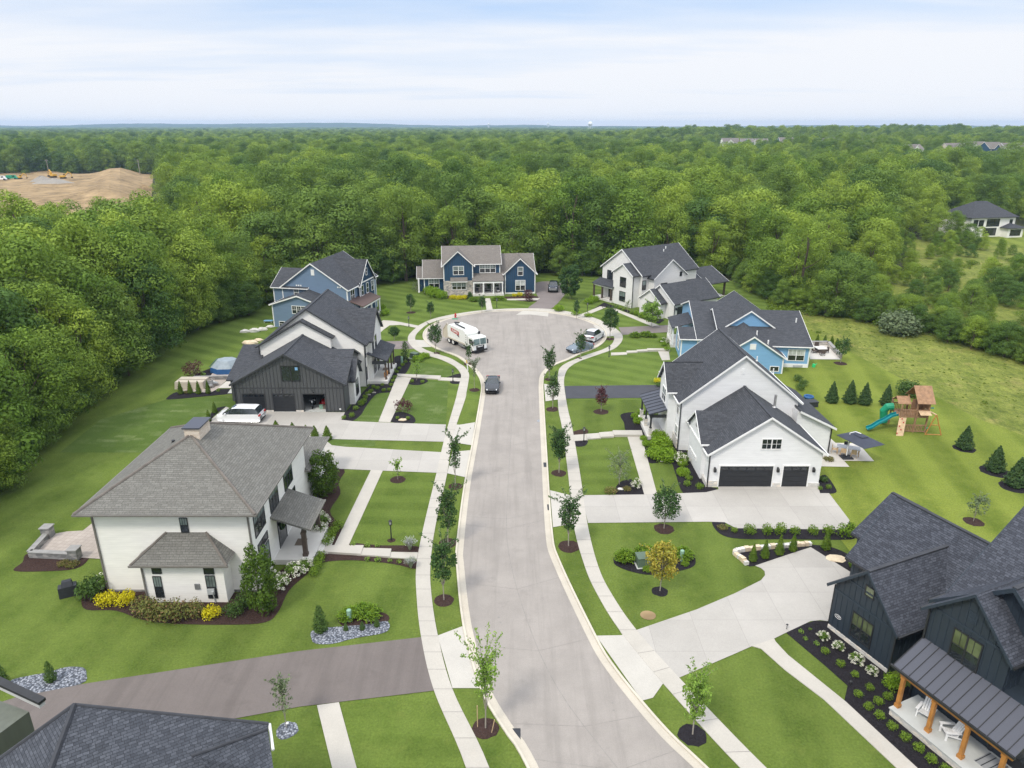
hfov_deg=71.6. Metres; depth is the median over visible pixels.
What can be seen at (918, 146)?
distant house
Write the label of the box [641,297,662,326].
street tree
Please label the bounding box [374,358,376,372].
window
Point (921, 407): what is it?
play tower
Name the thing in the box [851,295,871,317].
woodland tree
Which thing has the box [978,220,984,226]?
window
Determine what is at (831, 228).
woodland tree
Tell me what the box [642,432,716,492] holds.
mulch bed
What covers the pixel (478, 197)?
woodland tree
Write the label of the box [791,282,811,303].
woodland tree
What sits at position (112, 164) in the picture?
power line
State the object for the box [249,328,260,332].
edging stone
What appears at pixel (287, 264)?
woodland tree
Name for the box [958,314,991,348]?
woodland tree
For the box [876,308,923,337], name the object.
silver bush
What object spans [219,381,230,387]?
patio
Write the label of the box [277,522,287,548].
front door
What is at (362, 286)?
window
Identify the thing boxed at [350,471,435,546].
lawn
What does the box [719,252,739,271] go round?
woodland tree
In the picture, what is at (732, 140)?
distant house
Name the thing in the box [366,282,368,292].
window
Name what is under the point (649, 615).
bare ground
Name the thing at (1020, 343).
woodland tree
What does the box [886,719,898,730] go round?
round shrub
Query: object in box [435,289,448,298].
shrub
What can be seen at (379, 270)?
woodland tree
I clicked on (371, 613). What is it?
juniper
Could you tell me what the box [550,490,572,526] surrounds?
driveway apron
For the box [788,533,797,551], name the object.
arborvitae
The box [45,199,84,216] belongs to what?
woodland tree
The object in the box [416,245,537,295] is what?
navy house
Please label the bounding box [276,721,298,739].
gravel bed
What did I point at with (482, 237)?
woodland tree
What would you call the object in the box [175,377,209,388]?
furniture cover
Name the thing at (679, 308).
window
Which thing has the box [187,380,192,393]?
arborvitae
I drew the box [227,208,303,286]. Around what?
woodland tree
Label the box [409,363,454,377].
lawn
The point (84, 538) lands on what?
patio
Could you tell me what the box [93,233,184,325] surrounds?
woodland tree
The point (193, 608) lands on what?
bronze shrub
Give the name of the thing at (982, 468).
mulch bed
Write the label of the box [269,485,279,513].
window
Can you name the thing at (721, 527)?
shrub
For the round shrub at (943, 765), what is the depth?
37.30 m
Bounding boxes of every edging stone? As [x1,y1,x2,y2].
[240,329,248,332]
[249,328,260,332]
[258,327,267,330]
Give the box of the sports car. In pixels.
[566,341,594,352]
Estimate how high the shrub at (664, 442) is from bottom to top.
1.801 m
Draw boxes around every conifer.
[824,381,838,403]
[841,380,857,404]
[857,382,872,405]
[878,384,892,405]
[954,426,975,450]
[983,445,1007,472]
[1000,457,1023,488]
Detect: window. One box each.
[151,568,161,573]
[152,576,164,597]
[179,518,189,532]
[203,568,214,574]
[205,575,217,598]
[252,506,265,538]
[257,530,268,552]
[262,539,271,564]
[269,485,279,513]
[280,366,300,380]
[283,464,292,491]
[291,305,304,313]
[350,289,354,299]
[355,377,358,395]
[361,284,363,295]
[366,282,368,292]
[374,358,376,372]
[428,279,439,288]
[452,283,465,289]
[453,266,463,274]
[479,265,495,272]
[515,280,524,290]
[518,267,522,275]
[607,270,612,279]
[619,291,625,301]
[620,276,625,287]
[642,280,645,289]
[662,384,665,403]
[674,423,677,437]
[676,305,682,314]
[676,404,679,416]
[689,445,696,460]
[760,438,782,449]
[769,366,778,371]
[787,349,805,360]
[848,611,873,648]
[864,584,874,600]
[947,627,983,673]
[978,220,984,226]
[982,228,996,235]
[986,219,999,226]
[1009,229,1020,235]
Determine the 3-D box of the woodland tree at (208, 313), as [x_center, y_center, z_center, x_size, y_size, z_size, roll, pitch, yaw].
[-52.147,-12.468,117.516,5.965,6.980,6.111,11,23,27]
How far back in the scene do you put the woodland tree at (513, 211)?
153.68 m
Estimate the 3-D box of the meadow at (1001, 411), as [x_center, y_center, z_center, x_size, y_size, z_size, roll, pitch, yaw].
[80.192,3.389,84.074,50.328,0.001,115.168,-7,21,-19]
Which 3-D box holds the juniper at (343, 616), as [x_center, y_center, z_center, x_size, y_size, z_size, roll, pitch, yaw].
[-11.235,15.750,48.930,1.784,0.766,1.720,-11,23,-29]
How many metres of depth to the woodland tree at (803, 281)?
132.60 m
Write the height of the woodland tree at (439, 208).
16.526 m
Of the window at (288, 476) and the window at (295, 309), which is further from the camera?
the window at (295, 309)
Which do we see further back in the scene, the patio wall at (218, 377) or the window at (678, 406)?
the patio wall at (218, 377)
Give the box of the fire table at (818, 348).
[814,346,826,352]
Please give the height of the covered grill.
1.180 m
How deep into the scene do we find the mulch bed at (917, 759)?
43.04 m
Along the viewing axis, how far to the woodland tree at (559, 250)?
158.28 m
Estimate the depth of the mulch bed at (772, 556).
56.27 m
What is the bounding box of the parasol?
[837,431,884,459]
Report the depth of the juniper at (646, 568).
54.12 m
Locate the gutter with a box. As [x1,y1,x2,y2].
[424,310,703,767]
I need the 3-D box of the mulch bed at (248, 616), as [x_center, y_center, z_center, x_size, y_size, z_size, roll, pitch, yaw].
[-18.735,15.114,51.871,24.042,0.001,7.736,-6,21,-15]
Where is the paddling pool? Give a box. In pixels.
[804,394,813,398]
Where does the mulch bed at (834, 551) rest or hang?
on the lawn at (766, 709)
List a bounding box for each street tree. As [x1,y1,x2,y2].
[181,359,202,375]
[264,671,292,727]
[388,326,399,339]
[388,457,402,476]
[393,397,412,411]
[401,341,408,359]
[405,294,414,307]
[411,281,421,291]
[411,358,420,379]
[416,527,458,599]
[426,301,434,317]
[427,320,441,352]
[431,477,466,541]
[442,428,470,483]
[451,622,504,732]
[463,342,474,357]
[465,356,480,388]
[478,294,486,307]
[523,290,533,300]
[541,343,555,373]
[544,370,560,407]
[548,421,573,472]
[548,484,587,545]
[557,264,582,296]
[573,298,584,318]
[574,329,586,357]
[595,385,608,409]
[601,304,619,330]
[606,446,632,483]
[639,539,680,590]
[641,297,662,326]
[651,478,681,527]
[682,657,717,734]
[833,335,851,362]
[967,492,990,520]
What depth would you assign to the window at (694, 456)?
70.79 m
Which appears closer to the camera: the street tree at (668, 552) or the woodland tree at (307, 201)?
the street tree at (668, 552)
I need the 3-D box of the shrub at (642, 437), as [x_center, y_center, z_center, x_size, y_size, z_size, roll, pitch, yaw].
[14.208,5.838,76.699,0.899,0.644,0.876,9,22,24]
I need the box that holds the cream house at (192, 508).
[71,417,334,602]
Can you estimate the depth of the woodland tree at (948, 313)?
111.56 m
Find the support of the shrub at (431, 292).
on the mulch bed
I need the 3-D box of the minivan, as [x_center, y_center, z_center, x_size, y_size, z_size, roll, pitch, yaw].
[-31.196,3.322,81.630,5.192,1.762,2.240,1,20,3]
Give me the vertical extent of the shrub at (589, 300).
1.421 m
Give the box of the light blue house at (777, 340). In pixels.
[667,291,813,373]
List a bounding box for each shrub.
[0,665,10,679]
[43,661,57,682]
[56,559,70,566]
[64,559,79,567]
[74,572,106,600]
[92,589,117,608]
[114,588,134,606]
[129,595,156,618]
[138,599,165,623]
[154,596,187,624]
[178,596,205,620]
[201,603,220,620]
[219,599,244,619]
[234,590,252,609]
[308,565,320,575]
[311,560,321,570]
[311,605,328,633]
[312,555,324,563]
[315,551,326,557]
[321,535,333,545]
[324,530,335,537]
[327,525,338,534]
[330,519,343,529]
[343,623,347,630]
[359,621,364,630]
[373,617,379,627]
[380,308,389,315]
[412,355,423,361]
[419,352,429,358]
[423,285,432,293]
[426,287,440,297]
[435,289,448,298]
[553,304,564,310]
[584,298,593,303]
[588,295,599,301]
[604,486,618,494]
[623,485,630,490]
[631,412,639,417]
[633,416,642,423]
[640,435,646,439]
[642,440,650,446]
[644,444,663,459]
[650,429,667,438]
[650,435,672,448]
[654,446,676,462]
[676,466,689,476]
[677,458,688,466]
[685,474,692,480]
[695,482,703,489]
[717,523,727,529]
[743,523,755,534]
[762,522,772,535]
[773,522,787,534]
[789,525,800,534]
[794,374,803,381]
[796,383,804,390]
[799,379,808,385]
[808,523,819,534]
[819,476,827,482]
[821,647,828,653]
[822,524,835,534]
[823,456,833,461]
[835,659,845,667]
[836,522,857,538]
[851,670,858,676]
[853,689,864,697]
[863,701,874,710]
[865,682,874,690]
[873,696,884,705]
[873,709,884,720]
[881,670,905,692]
[882,691,893,700]
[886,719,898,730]
[899,730,911,741]
[912,741,924,753]
[924,752,938,763]
[938,762,951,767]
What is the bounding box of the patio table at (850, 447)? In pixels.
[837,443,860,456]
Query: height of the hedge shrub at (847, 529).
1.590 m
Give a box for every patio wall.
[26,523,82,560]
[193,375,227,379]
[812,341,841,357]
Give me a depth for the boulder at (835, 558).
55.57 m
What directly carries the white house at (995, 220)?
on the ground at (1018, 221)
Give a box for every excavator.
[47,169,56,177]
[59,172,72,178]
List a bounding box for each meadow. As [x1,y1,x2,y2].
[801,312,1023,434]
[851,247,1023,326]
[905,239,1009,265]
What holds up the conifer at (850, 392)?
on the lawn at (940, 475)
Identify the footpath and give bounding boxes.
[408,308,765,767]
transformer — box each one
[409,351,418,358]
[633,551,652,568]
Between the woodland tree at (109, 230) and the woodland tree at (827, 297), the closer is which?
the woodland tree at (109, 230)
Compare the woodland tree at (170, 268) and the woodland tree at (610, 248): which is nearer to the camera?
the woodland tree at (170, 268)
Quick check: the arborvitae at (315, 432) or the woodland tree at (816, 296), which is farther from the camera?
the woodland tree at (816, 296)
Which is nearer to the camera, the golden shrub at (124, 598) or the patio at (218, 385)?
the golden shrub at (124, 598)
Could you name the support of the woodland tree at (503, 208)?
on the ground at (1018, 221)
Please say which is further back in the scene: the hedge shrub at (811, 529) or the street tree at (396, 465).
the street tree at (396, 465)
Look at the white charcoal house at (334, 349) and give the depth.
87.36 m
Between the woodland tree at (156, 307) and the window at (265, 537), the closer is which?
the window at (265, 537)
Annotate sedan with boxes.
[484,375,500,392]
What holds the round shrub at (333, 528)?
on the mulch bed at (331, 498)
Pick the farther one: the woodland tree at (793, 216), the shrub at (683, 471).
the woodland tree at (793, 216)
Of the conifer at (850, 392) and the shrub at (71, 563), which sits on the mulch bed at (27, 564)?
the shrub at (71, 563)
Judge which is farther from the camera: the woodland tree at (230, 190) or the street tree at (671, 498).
the woodland tree at (230, 190)
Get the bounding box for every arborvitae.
[177,381,183,393]
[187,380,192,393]
[195,381,201,393]
[205,380,211,393]
[211,402,217,412]
[310,425,318,436]
[322,425,331,439]
[748,543,757,561]
[760,539,769,558]
[774,535,784,555]
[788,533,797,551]
[820,530,831,550]
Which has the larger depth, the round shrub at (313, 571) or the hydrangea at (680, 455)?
the hydrangea at (680, 455)
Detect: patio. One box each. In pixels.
[39,524,99,558]
[183,379,225,392]
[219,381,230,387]
[810,345,839,358]
[821,437,873,466]
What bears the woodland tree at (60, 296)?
on the lawn at (766, 709)
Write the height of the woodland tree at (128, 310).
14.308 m
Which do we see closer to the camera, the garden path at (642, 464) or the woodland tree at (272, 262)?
the garden path at (642, 464)
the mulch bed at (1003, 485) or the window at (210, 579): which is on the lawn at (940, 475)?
the mulch bed at (1003, 485)
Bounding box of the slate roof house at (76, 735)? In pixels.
[0,676,274,767]
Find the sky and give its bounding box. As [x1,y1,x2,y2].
[0,0,1023,126]
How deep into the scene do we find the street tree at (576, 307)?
123.44 m
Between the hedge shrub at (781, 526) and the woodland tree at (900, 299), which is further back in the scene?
the woodland tree at (900, 299)
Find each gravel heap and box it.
[30,175,47,181]
[32,178,72,183]
[137,185,153,190]
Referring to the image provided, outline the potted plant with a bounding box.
[986,742,993,750]
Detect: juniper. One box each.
[335,604,358,622]
[351,600,369,619]
[357,602,383,623]
[468,296,478,300]
[491,295,504,299]
[613,547,635,563]
[628,331,640,336]
[634,543,656,555]
[640,331,651,336]
[642,565,652,572]
[675,545,695,562]
[680,561,689,565]
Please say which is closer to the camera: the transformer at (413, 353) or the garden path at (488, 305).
the transformer at (413, 353)
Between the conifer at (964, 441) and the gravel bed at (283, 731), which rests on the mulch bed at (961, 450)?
the conifer at (964, 441)
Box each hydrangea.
[92,572,104,588]
[275,574,290,590]
[282,560,306,577]
[296,557,313,572]
[312,522,327,532]
[315,513,331,524]
[630,478,642,488]
[674,451,690,462]
[817,630,830,640]
[831,640,845,651]
[848,651,864,665]
[865,664,878,676]
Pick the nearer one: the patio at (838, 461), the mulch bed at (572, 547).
the mulch bed at (572, 547)
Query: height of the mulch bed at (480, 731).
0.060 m
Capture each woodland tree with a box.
[0,189,66,223]
[0,206,32,222]
[0,211,60,244]
[0,222,70,274]
[0,227,101,345]
[0,230,32,271]
[0,271,93,346]
[0,272,88,357]
[0,285,94,417]
[0,287,49,370]
[1,281,97,388]
[7,387,64,448]
[29,381,75,434]
[34,253,127,340]
[35,202,74,218]
[37,215,141,321]
[41,298,127,400]
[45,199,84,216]
[48,293,127,367]
[53,269,145,376]
[59,234,155,326]
[64,373,102,410]
[66,273,156,377]
[67,336,110,394]
[68,208,105,252]
[69,364,109,403]
[73,351,109,399]
[81,259,141,340]
[82,218,161,315]
[83,197,175,258]
[85,196,119,213]
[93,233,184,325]
[98,351,130,385]
[101,231,185,355]
[108,250,186,355]
[115,344,143,375]
[124,206,198,266]
[125,196,186,243]
[128,188,162,210]
[129,318,160,361]
[136,213,172,245]
[140,253,192,332]
[156,298,187,344]
[158,257,212,337]
[161,238,220,329]
[163,226,230,326]
[164,248,215,328]
[171,181,229,236]
[178,208,209,248]
[179,292,197,333]
[184,212,238,254]
[185,227,233,282]
[194,291,217,329]
[200,177,260,273]
[206,251,255,306]
[209,285,236,320]
[209,289,234,320]
[214,295,232,322]
[215,254,264,299]
[219,278,245,316]
[221,281,251,317]
[222,187,283,257]
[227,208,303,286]
[233,281,263,314]
[234,211,292,269]
[246,265,269,295]
[247,234,284,272]
[252,183,303,262]
[256,273,273,303]
[260,258,280,293]
[260,274,273,301]
[267,269,278,296]
[274,261,296,275]
[275,217,315,251]
[281,184,371,266]
[284,212,344,265]
[289,262,305,267]
[293,253,317,267]
[314,186,392,271]
[353,205,386,254]
[355,188,410,259]
[365,252,383,281]
[366,247,394,283]
[368,181,436,276]
[370,241,395,273]
[377,185,429,280]
[380,248,406,282]
[394,258,411,279]
[405,206,445,260]
[406,226,437,268]
[407,247,427,275]
[420,198,454,256]
[424,206,453,246]
[425,205,476,258]
[430,170,480,245]
[442,187,514,248]
[468,191,520,243]
[469,210,512,252]
[483,201,543,264]
[485,199,524,247]
[503,240,524,252]
[510,188,559,265]
[516,188,555,261]
[517,218,549,271]
[534,256,538,271]
[540,175,605,268]
[547,177,603,260]
[547,245,573,275]
[553,211,580,259]
[553,252,566,273]
[561,249,581,274]
[570,175,627,272]
[572,250,593,275]
[576,194,629,260]
[580,246,602,275]
[583,174,621,245]
[588,243,608,275]
[596,188,667,263]
[596,245,616,273]
[620,196,661,244]
[643,203,691,251]
[648,218,680,243]
[669,197,731,263]
[691,194,747,253]
[692,219,733,271]
[693,245,709,266]
[699,252,718,267]
[714,253,728,274]
[719,199,763,262]
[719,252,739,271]
[725,256,740,278]
[731,265,747,284]
[734,261,752,287]
[736,201,776,268]
[739,257,754,273]
[740,218,779,259]
[741,266,760,291]
[742,237,800,295]
[746,211,801,274]
[755,268,777,298]
[759,277,775,296]
[761,274,781,298]
[765,209,823,277]
[768,279,791,304]
[774,213,840,291]
[775,287,791,303]
[780,223,823,284]
[784,288,797,305]
[788,275,810,298]
[789,288,810,309]
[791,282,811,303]
[799,208,851,278]
[806,283,827,312]
[809,219,851,270]
[811,259,864,316]
[812,255,855,298]
[815,252,880,308]
[815,293,835,315]
[821,250,863,291]
[822,283,852,315]
[834,302,845,316]
[845,217,897,273]
[849,230,896,281]
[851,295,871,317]
[852,259,880,289]
[852,297,877,321]
[864,291,896,323]
[865,273,891,298]
[875,283,894,305]
[880,304,897,318]
[886,293,908,310]
[894,296,907,309]
[896,293,924,312]
[897,307,915,316]
[906,300,927,324]
[912,267,935,293]
[912,304,933,332]
[923,313,939,332]
[928,298,953,324]
[929,305,948,329]
[932,310,963,339]
[934,315,962,342]
[936,260,960,284]
[938,307,964,328]
[940,268,961,290]
[953,283,990,315]
[956,310,991,346]
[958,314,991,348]
[978,323,1005,353]
[979,266,1010,295]
[985,320,1023,356]
[986,274,1017,298]
[990,320,1008,347]
[1000,325,1023,355]
[1005,335,1023,357]
[1013,343,1023,364]
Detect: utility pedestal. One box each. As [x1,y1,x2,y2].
[346,608,351,621]
[679,549,684,560]
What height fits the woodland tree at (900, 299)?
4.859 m
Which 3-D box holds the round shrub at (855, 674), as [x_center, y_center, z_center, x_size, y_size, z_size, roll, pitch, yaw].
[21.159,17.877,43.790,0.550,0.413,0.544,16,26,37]
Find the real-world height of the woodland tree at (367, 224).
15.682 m
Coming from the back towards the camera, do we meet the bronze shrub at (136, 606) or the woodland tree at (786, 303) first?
the woodland tree at (786, 303)
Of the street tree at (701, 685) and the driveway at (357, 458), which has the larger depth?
the driveway at (357, 458)
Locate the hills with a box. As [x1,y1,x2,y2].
[0,123,1004,127]
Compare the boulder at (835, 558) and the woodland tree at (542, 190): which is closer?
the boulder at (835, 558)
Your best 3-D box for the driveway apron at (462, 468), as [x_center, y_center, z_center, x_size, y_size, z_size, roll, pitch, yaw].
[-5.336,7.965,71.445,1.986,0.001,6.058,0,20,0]
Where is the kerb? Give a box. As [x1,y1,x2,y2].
[423,310,708,767]
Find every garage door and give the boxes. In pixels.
[241,393,266,409]
[271,393,296,411]
[717,465,774,486]
[780,465,810,486]
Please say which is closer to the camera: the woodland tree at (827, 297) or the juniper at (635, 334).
the juniper at (635, 334)
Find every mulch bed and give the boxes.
[13,554,88,571]
[81,554,416,624]
[166,389,230,398]
[192,369,211,376]
[209,406,225,421]
[312,469,344,544]
[338,612,388,625]
[342,375,395,420]
[349,543,418,551]
[390,476,405,482]
[391,412,414,422]
[392,355,410,374]
[409,378,427,384]
[434,594,453,606]
[439,538,455,547]
[447,373,460,377]
[448,483,462,489]
[469,388,479,391]
[472,718,498,738]
[504,296,538,301]
[546,407,557,411]
[551,470,565,476]
[558,540,578,552]
[573,429,587,434]
[575,440,587,446]
[593,409,607,414]
[594,303,663,323]
[613,554,695,574]
[615,479,643,494]
[620,412,642,431]
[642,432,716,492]
[652,586,667,596]
[654,523,674,533]
[677,724,706,746]
[712,522,853,539]
[740,546,810,565]
[786,621,952,767]
[811,545,850,570]
[819,475,836,493]
[833,362,846,364]
[952,445,975,452]
[963,517,984,525]
[979,465,1008,477]
[998,481,1023,492]
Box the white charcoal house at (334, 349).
[226,289,396,411]
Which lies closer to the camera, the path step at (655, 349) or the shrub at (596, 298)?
the path step at (655, 349)
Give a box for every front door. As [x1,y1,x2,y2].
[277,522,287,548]
[484,283,491,290]
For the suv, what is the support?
on the road
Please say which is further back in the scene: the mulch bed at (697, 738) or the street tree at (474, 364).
the street tree at (474, 364)
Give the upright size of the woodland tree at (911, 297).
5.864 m
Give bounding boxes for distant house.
[720,138,739,145]
[740,138,754,142]
[906,144,924,155]
[941,143,961,149]
[963,141,984,145]
[980,142,1002,154]
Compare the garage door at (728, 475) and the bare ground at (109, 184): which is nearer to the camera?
the garage door at (728, 475)
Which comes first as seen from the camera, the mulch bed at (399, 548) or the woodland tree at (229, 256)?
the mulch bed at (399, 548)
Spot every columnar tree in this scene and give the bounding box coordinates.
[238,543,278,616]
[307,449,339,497]
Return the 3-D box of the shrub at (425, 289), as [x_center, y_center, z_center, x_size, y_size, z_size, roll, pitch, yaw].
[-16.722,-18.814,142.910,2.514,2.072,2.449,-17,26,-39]
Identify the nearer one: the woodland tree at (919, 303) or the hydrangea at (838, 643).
the hydrangea at (838, 643)
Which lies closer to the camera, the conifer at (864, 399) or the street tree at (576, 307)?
the conifer at (864, 399)
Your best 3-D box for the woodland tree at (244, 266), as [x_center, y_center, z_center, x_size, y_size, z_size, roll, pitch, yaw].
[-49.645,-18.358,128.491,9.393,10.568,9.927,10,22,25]
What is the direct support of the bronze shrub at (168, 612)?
on the mulch bed at (248, 616)
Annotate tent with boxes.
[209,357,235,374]
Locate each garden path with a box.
[317,702,356,767]
[335,470,381,544]
[379,376,410,421]
[380,320,417,331]
[485,298,492,309]
[507,298,539,299]
[577,306,605,316]
[616,309,657,326]
[628,437,656,493]
[658,351,669,359]
[752,639,916,767]
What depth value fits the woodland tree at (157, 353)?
101.02 m
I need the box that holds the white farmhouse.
[592,242,728,318]
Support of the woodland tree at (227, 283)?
on the lawn at (766, 709)
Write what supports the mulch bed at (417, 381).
on the lawn at (428, 399)
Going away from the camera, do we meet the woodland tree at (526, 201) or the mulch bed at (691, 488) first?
the mulch bed at (691, 488)
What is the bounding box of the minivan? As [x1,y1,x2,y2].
[216,404,265,422]
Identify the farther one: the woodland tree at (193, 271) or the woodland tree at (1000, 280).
the woodland tree at (1000, 280)
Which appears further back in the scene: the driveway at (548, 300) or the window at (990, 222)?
the window at (990, 222)
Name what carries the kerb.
on the road
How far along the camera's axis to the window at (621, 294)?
133.44 m
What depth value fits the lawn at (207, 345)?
113.81 m
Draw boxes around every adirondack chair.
[915,696,937,716]
[939,721,964,740]
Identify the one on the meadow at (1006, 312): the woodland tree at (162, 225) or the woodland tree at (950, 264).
the woodland tree at (950, 264)
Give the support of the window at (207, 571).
in the cream house at (192, 508)
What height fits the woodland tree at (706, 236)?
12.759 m
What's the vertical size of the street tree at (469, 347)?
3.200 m
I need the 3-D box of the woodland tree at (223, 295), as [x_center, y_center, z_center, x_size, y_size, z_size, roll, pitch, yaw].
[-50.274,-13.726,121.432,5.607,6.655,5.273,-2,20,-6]
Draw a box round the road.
[426,311,692,767]
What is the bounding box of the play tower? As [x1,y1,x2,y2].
[866,385,941,435]
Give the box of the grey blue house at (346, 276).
[268,251,381,326]
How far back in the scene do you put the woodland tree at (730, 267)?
155.46 m
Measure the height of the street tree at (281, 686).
3.921 m
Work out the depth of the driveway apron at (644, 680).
44.62 m
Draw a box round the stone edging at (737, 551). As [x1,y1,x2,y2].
[732,541,811,565]
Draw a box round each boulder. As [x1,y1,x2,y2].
[242,340,257,343]
[826,554,845,562]
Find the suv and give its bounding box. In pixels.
[583,328,604,341]
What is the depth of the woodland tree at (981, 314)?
107.50 m
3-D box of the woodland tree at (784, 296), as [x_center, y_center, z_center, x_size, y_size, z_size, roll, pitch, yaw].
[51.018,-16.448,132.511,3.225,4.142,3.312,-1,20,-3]
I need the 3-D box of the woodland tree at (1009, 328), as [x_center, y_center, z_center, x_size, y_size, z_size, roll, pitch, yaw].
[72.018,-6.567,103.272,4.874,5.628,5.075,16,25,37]
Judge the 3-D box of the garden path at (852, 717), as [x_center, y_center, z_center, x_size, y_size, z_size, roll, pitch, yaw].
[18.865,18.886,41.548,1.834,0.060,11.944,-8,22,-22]
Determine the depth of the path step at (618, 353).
105.62 m
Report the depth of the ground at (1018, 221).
219.04 m
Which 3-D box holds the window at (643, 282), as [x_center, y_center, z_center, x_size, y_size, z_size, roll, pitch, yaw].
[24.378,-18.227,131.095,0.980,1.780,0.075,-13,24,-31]
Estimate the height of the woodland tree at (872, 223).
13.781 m
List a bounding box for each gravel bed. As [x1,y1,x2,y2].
[11,667,86,692]
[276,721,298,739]
[311,621,389,643]
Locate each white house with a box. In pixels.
[638,328,836,486]
[939,201,1023,237]
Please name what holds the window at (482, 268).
in the navy house at (486, 270)
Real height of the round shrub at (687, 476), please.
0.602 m
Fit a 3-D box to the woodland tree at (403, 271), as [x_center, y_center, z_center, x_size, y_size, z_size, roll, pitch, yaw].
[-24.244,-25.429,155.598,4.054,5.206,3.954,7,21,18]
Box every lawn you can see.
[0,369,910,767]
[61,395,235,451]
[129,273,857,399]
[328,421,374,445]
[340,692,464,767]
[346,384,389,420]
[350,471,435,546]
[395,379,447,423]
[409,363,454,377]
[577,437,639,494]
[774,329,1023,550]
[959,230,1023,246]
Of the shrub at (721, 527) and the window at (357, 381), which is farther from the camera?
the window at (357, 381)
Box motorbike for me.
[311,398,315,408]
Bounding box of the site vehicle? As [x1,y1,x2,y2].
[5,175,17,178]
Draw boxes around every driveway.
[3,637,433,729]
[211,407,445,441]
[324,442,440,472]
[386,341,413,348]
[529,281,563,308]
[565,385,659,397]
[583,486,848,529]
[619,325,669,334]
[637,547,849,676]
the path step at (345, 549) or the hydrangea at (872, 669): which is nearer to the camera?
the hydrangea at (872, 669)
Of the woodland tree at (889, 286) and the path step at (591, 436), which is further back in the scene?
the woodland tree at (889, 286)
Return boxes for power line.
[2,160,140,161]
[37,163,152,164]
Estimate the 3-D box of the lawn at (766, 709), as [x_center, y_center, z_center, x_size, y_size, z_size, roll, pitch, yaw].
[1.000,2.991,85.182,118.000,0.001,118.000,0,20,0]
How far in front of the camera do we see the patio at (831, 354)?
104.77 m
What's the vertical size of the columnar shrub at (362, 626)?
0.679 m
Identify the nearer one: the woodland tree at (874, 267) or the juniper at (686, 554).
the juniper at (686, 554)
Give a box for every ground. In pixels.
[0,168,152,216]
[2,167,1023,393]
[640,611,655,619]
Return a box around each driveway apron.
[416,340,430,346]
[438,626,478,687]
[447,450,469,476]
[453,422,474,444]
[517,311,548,316]
[544,384,557,400]
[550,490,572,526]
[593,325,612,336]
[597,631,662,699]
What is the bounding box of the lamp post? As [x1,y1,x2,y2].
[388,520,391,540]
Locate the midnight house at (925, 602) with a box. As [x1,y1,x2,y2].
[827,492,1023,767]
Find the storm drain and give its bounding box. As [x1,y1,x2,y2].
[513,728,520,738]
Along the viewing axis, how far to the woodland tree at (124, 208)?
113.86 m
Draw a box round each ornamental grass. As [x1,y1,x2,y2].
[402,535,416,549]
[403,555,416,567]
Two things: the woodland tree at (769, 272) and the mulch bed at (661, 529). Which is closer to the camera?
the mulch bed at (661, 529)
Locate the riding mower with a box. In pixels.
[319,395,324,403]
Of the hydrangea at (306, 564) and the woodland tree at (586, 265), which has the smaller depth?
the hydrangea at (306, 564)
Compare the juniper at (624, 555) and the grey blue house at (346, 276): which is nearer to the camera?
the juniper at (624, 555)
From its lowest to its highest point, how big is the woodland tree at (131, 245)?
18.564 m
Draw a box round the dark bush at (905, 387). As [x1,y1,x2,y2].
[895,379,920,397]
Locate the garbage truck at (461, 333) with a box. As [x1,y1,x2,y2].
[443,321,487,352]
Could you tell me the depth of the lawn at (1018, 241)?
207.56 m
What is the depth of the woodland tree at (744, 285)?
143.11 m
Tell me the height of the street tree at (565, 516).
5.298 m
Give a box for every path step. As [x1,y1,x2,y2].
[323,545,363,554]
[357,548,390,557]
[387,552,417,558]
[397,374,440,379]
[438,377,460,381]
[573,434,587,440]
[586,433,600,439]
[599,431,613,437]
[611,352,626,355]
[613,430,642,436]
[637,349,647,351]
[647,348,669,351]
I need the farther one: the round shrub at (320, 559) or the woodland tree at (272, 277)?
the woodland tree at (272, 277)
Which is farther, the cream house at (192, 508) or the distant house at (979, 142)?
the distant house at (979, 142)
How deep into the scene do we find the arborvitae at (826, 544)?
56.56 m
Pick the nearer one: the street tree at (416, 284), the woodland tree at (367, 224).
the street tree at (416, 284)
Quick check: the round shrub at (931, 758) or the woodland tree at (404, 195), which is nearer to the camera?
the round shrub at (931, 758)
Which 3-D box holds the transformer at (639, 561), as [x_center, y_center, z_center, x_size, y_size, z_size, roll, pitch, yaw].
[10.192,13.607,54.889,1.360,0.816,1.224,-2,20,-6]
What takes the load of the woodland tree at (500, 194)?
on the ground at (1018, 221)
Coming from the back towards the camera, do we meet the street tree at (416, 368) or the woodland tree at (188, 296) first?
the woodland tree at (188, 296)
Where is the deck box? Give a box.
[806,399,818,406]
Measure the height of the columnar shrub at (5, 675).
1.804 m
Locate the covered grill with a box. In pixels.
[57,578,78,598]

